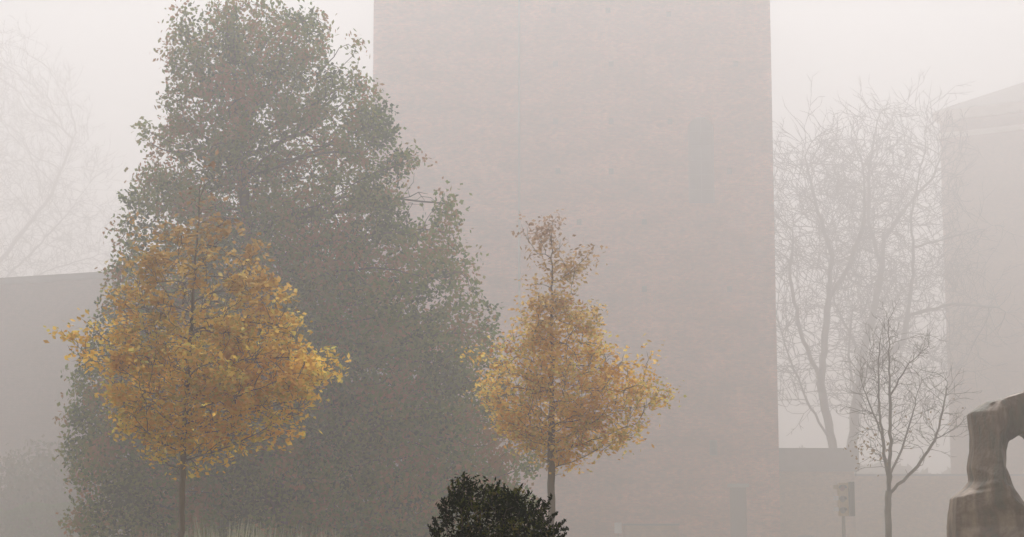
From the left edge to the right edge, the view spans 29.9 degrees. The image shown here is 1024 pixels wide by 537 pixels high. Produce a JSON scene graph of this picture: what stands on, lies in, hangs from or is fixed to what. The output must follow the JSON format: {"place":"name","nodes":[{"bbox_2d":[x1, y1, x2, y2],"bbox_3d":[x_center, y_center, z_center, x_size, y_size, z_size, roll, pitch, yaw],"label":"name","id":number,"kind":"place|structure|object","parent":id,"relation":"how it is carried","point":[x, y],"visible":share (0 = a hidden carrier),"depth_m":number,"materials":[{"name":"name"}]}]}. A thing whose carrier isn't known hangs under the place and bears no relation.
{"place":"outdoors","nodes":[
{"label":"outdoors","id":0,"kind":"place"},
{"bbox_2d":[0,501,119,536],"bbox_3d":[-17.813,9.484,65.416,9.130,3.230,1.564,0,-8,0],"label":"clipped hedge","id":1,"kind":"object","parent":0,"point":[22,511],"visible":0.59,"depth_m":64.93,"materials":[{"name":"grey plant"}]},
{"bbox_2d":[165,522,225,536],"bbox_3d":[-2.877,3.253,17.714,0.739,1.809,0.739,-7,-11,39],"label":"tall grass","id":2,"kind":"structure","parent":0,"point":[196,531],"depth_m":17.70,"materials":[{"name":"plant"}]},
{"bbox_2d":[0,263,425,536],"bbox_3d":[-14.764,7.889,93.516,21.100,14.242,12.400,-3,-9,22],"label":"brick block","id":3,"kind":"structure","parent":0,"point":[33,384],"depth_m":90.52,"materials":[{"name":"grey brick"}]},
{"bbox_2d":[194,515,264,536],"bbox_3d":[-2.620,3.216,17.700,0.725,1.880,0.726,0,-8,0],"label":"tall grass","id":4,"kind":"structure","parent":0,"point":[229,529],"depth_m":17.84,"materials":[{"name":"plant"}]},
{"bbox_2d":[229,520,283,536],"bbox_3d":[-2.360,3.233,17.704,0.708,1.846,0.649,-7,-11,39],"label":"tall grass","id":5,"kind":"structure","parent":0,"point":[242,531],"depth_m":17.79,"materials":[{"name":"plant"}]},
{"bbox_2d":[256,521,314,536],"bbox_3d":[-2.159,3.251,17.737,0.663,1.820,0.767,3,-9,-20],"label":"tall grass","id":6,"kind":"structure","parent":0,"point":[285,532],"depth_m":17.84,"materials":[{"name":"plant"}]},
{"bbox_2d":[280,524,345,536],"bbox_3d":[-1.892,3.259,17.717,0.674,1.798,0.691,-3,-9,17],"label":"tall grass","id":7,"kind":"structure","parent":0,"point":[316,532],"depth_m":17.93,"materials":[{"name":"plant"}]},
{"bbox_2d":[0,0,1023,473],"label":"sky","id":8,"kind":"structure","parent":0,"point":[887,43],"materials":[{"name":"white"}]},
{"bbox_2d":[372,0,780,536],"bbox_3d":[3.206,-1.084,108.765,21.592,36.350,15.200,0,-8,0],"label":"brick tower","id":9,"kind":"structure","parent":0,"point":[635,137],"depth_m":101.65,"materials":[{"name":"grey brick"}]},
{"bbox_2d":[688,117,714,202],"bbox_3d":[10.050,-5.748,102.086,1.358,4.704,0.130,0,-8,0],"label":"window","id":10,"kind":"structure","parent":9,"relation":"in","point":[700,130],"depth_m":102.10,"materials":[{"name":"grey glass"}]},
{"bbox_2d":[710,440,716,454],"bbox_3d":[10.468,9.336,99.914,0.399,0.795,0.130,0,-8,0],"label":"window","id":11,"kind":"structure","parent":9,"relation":"in","point":[713,443],"depth_m":99.90,"materials":[{"name":"grey glass"}]},
{"bbox_2d":[730,487,746,536],"bbox_3d":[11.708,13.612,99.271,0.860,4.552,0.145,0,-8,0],"label":"door","id":12,"kind":"structure","parent":9,"relation":"in","point":[738,519],"depth_m":99.42,"materials":[{"name":"grey"}]},
{"bbox_2d":[854,474,1023,536],"bbox_3d":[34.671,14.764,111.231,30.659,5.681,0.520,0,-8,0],"label":"garden wall","id":13,"kind":"structure","parent":0,"point":[919,505],"depth_m":111.20,"materials":[{"name":"brick"}]},
{"bbox_2d":[933,82,1023,473],"bbox_3d":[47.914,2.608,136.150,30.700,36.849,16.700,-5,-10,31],"label":"brick hall","id":14,"kind":"structure","parent":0,"point":[994,129],"depth_m":135.83,"materials":[{"name":"grey brick"}]},
{"label":"lawn","id":15,"kind":"structure","parent":0,"visible":0},
{"bbox_2d":[0,434,130,536],"bbox_3d":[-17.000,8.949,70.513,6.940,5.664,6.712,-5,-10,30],"label":"rounded shrub","id":16,"kind":"object","parent":15,"relation":"on","point":[44,485],"visible":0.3,"depth_m":69.30,"materials":[{"name":"grey plant"}]},
{"bbox_2d":[0,14,140,277],"bbox_3d":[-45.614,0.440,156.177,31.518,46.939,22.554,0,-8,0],"label":"bare tree","id":17,"kind":"object","parent":15,"relation":"on","point":[18,236],"visible":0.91,"depth_m":157.70,"materials":[{"name":"grey plant"}]},
{"bbox_2d":[43,150,350,536],"bbox_3d":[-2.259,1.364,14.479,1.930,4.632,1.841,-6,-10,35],"label":"gold tree","id":18,"kind":"object","parent":15,"relation":"on","point":[228,383],"visible":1,"depth_m":14.41,"materials":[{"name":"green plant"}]},
{"bbox_2d":[52,0,547,536],"bbox_3d":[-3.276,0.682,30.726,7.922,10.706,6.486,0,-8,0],"label":"leafy tree","id":19,"kind":"object","parent":15,"relation":"on","point":[326,478],"visible":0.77,"depth_m":29.67,"materials":[{"name":"green plant"}]},
{"bbox_2d":[427,471,568,536],"bbox_3d":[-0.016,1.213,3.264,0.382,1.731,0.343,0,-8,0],"label":"dark shrub","id":20,"kind":"object","parent":15,"relation":"on","point":[511,503],"visible":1,"depth_m":3.35,"materials":[{"name":"green plant"}]},
{"bbox_2d":[455,209,686,536],"bbox_3d":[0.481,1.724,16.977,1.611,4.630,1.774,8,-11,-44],"label":"gold tree","id":21,"kind":"object","parent":15,"relation":"on","point":[540,387],"visible":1,"depth_m":16.92,"materials":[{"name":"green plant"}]},
{"bbox_2d":[614,523,621,536],"bbox_3d":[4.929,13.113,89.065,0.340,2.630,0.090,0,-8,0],"label":"sign","id":22,"kind":"object","parent":15,"relation":"on","point":[618,528],"visible":1,"depth_m":89.17,"materials":[{"name":"metal"}]},
{"bbox_2d":[779,448,858,536],"bbox_3d":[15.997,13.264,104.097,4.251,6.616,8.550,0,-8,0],"label":"annex","id":23,"kind":"object","parent":15,"relation":"on","point":[809,478],"visible":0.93,"depth_m":100.26,"materials":[{"name":"brick"}]},
{"bbox_2d":[797,535,813,536],"bbox_3d":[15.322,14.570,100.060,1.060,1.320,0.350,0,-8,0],"label":"window","id":24,"kind":"structure","parent":23,"relation":"in","point":[797,535],"depth_m":100.20,"materials":[{"name":"grey glass"}]},
{"bbox_2d":[772,72,930,447],"bbox_3d":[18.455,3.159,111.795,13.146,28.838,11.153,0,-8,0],"label":"bare tree","id":25,"kind":"object","parent":15,"relation":"on","point":[821,390],"visible":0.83,"depth_m":111.50,"materials":[{"name":"grey plant"}]},
{"bbox_2d":[799,445,950,473],"bbox_3d":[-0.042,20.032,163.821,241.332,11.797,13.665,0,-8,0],"label":"wood","id":26,"kind":"object","parent":15,"relation":"on","point":[876,468],"depth_m":159.47,"materials":[{"name":"grey plant"}]},
{"bbox_2d":[793,66,1023,447],"bbox_3d":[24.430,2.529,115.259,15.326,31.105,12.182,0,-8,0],"label":"bare tree","id":27,"kind":"object","parent":15,"relation":"on","point":[906,321],"visible":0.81,"depth_m":115.47,"materials":[{"name":"grey plant"}]},
{"bbox_2d":[838,299,981,536],"bbox_3d":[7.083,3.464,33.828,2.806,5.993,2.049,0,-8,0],"label":"young bare tree","id":28,"kind":"object","parent":15,"relation":"on","point":[888,496],"visible":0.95,"depth_m":33.88,"materials":[{"name":"brown plant"}]},
{"bbox_2d":[947,391,1023,536],"bbox_3d":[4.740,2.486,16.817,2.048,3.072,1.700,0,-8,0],"label":"abstract sculpture","id":29,"kind":"object","parent":15,"relation":"on","point":[986,501],"visible":1,"depth_m":16.70,"materials":[{"name":"brown stone"}]},
{"bbox_3d":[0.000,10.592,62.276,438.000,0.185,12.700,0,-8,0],"label":"pavement","id":30,"kind":"structure","parent":0,"visible":0},
{"bbox_2d":[833,482,854,536],"bbox_3d":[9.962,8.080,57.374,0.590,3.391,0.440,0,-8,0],"label":"traffic signal","id":31,"kind":"object","parent":30,"relation":"on","point":[845,497],"visible":1,"depth_m":57.47,"materials":[{"name":"paint"}]}
]}

